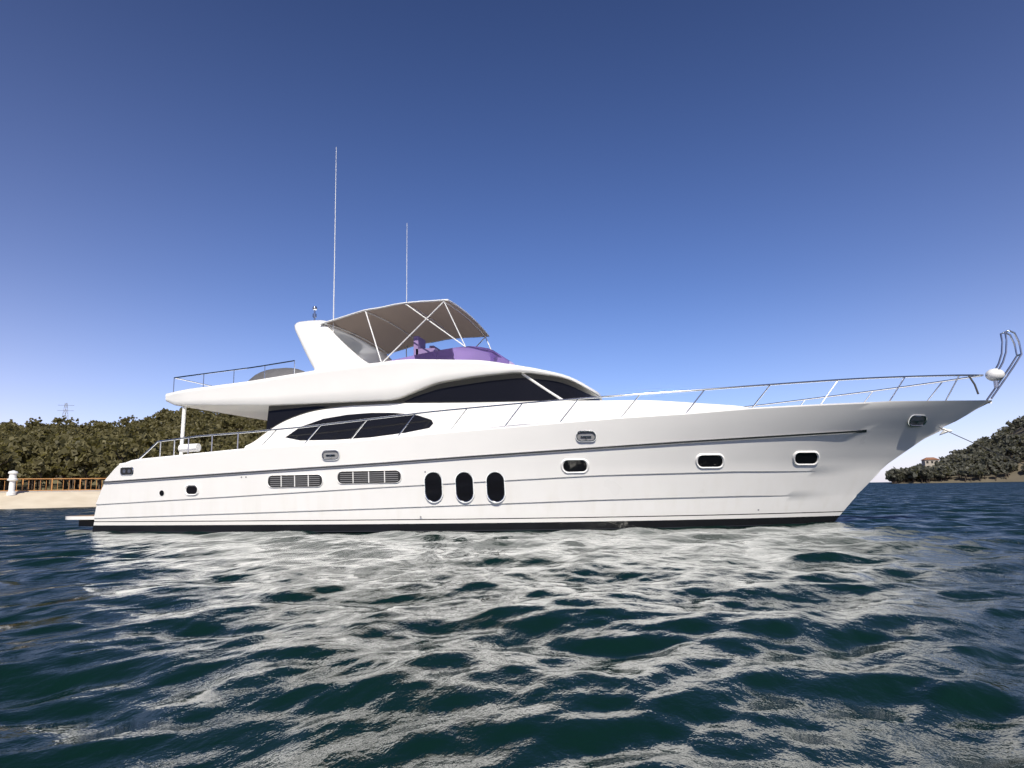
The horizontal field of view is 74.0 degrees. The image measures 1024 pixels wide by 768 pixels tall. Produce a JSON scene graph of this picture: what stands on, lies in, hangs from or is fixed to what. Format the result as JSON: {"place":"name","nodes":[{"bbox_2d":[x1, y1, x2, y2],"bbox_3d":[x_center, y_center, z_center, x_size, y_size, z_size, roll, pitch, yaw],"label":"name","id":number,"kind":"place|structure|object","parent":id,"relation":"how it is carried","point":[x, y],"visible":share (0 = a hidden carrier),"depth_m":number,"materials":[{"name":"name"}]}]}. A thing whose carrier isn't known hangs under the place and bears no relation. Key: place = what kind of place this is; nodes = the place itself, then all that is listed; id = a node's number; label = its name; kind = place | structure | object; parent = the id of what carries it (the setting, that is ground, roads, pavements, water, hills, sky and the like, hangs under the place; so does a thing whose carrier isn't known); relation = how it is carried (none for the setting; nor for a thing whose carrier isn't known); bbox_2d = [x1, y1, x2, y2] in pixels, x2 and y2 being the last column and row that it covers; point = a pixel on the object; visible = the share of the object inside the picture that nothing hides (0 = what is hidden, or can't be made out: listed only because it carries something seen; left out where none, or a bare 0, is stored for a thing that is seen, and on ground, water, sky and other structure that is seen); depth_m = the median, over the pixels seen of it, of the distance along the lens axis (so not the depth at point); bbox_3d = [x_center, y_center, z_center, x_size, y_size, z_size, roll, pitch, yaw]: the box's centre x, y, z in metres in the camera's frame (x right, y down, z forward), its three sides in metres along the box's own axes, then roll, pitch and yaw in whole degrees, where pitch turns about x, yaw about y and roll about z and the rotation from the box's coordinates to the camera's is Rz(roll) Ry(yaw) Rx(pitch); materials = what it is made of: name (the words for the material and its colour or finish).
{"place":"outdoors","nodes":[
{"label":"outdoors","id":0,"kind":"place"},
{"bbox_2d":[0,417,260,508],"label":"shore terrain","id":1,"kind":"structure","parent":0,"point":[21,500],"depth_m":54.94,"materials":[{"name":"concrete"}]},
{"bbox_2d":[6,470,17,495],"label":"shore beacon","id":2,"kind":"object","parent":1,"relation":"on","point":[12,479],"visible":1,"depth_m":54.42,"materials":[{"name":"white paint"}]},
{"bbox_2d":[0,478,105,492],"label":"shore railing","id":3,"kind":"object","parent":1,"relation":"on","point":[45,490],"visible":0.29,"depth_m":57.07,"materials":[{"name":"orange paint"}]},
{"bbox_2d":[57,403,73,424],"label":"transmission tower","id":4,"kind":"structure","parent":1,"relation":"on","point":[65,410],"depth_m":179.69,"materials":[{"name":"silver metal"}]},
{"bbox_2d":[0,407,266,490],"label":"shore trees","id":5,"kind":"object","parent":1,"relation":"on","point":[71,449],"visible":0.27,"depth_m":74.97,"materials":[{"name":"green plant"}]},
{"bbox_2d":[0,482,1023,767],"bbox_3d":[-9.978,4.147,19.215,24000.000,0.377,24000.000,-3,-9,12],"label":"sea water","id":6,"kind":"structure","parent":0,"point":[876,624],"depth_m":4.04,"materials":[{"name":"teal liquid"}]},
{"bbox_2d":[92,400,991,532],"bbox_3d":[0.427,2.643,17.177,21.223,3.589,5.597,-3,-9,12],"label":"yacht hull","id":7,"kind":"object","parent":6,"relation":"in","point":[644,471],"visible":0.9,"depth_m":14.91,"materials":[{"name":"white plastic"}]},
{"bbox_2d":[165,359,748,447],"bbox_3d":[-1.127,0.760,17.797,14.730,2.154,4.878,-3,-9,12],"label":"yacht superstructure","id":8,"kind":"object","parent":7,"relation":"on","point":[407,386],"visible":0.67,"depth_m":15.76,"materials":[{"name":"white plastic"}]},
{"bbox_2d":[295,306,391,369],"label":"radar arch","id":9,"kind":"structure","parent":8,"relation":"on","point":[325,346],"depth_m":16.75,"materials":[{"name":"white plastic"}]},
{"bbox_2d":[286,413,432,439],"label":"yacht saloon windows","id":10,"kind":"structure","parent":8,"relation":"in","point":[381,427],"depth_m":15.98,"materials":[{"name":"black glass"}]},
{"bbox_2d":[320,299,490,361],"bbox_3d":[-2.649,-0.966,18.387,3.970,1.594,4.272,-3,-9,12],"label":"bimini top","id":11,"kind":"object","parent":8,"relation":"on","point":[391,329],"visible":0.97,"depth_m":18.33,"materials":[{"name":"grey fabric"}]},
{"bbox_2d":[391,346,514,364],"bbox_3d":[-1.287,-0.364,18.000,2.720,0.576,4.100,-3,-9,12],"label":"windscreen","id":12,"kind":"object","parent":8,"relation":"on","point":[472,353],"visible":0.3,"depth_m":16.90,"materials":[{"name":"purple glass"}]},
{"bbox_2d":[65,180,1023,525],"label":"yacht fittings","id":13,"kind":"object","parent":7,"relation":"attached to","point":[419,348],"visible":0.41,"depth_m":17.09,"materials":[{"name":"silver metal"}]},
{"bbox_2d":[139,330,1021,458],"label":"yacht rails","id":14,"kind":"object","parent":7,"relation":"attached to","point":[995,375],"visible":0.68,"depth_m":15.21,"materials":[{"name":"silver metal"}]},
{"bbox_2d":[0,0,1023,481],"label":"sky","id":15,"kind":"structure","parent":0,"point":[625,196],"materials":[{"name":"blue"}]},
{"bbox_2d":[120,415,926,517],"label":"portholes","id":16,"kind":"object","parent":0,"point":[464,485],"visible":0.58,"depth_m":14.93,"materials":[{"name":"black glass"}]},
{"bbox_2d":[893,427,1023,483],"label":"headland terrain","id":17,"kind":"structure","parent":0,"point":[1016,476],"depth_m":356.67,"materials":[{"name":"soil"}]},
{"bbox_2d":[921,457,939,465],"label":"headland houses","id":18,"kind":"structure","parent":17,"relation":"on","point":[928,461],"depth_m":396.18,"materials":[{"name":"paint"}]},
{"bbox_2d":[885,415,1023,483],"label":"headland trees","id":19,"kind":"object","parent":17,"relation":"on","point":[959,462],"visible":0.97,"depth_m":373.08,"materials":[{"name":"green plant"}]}
]}

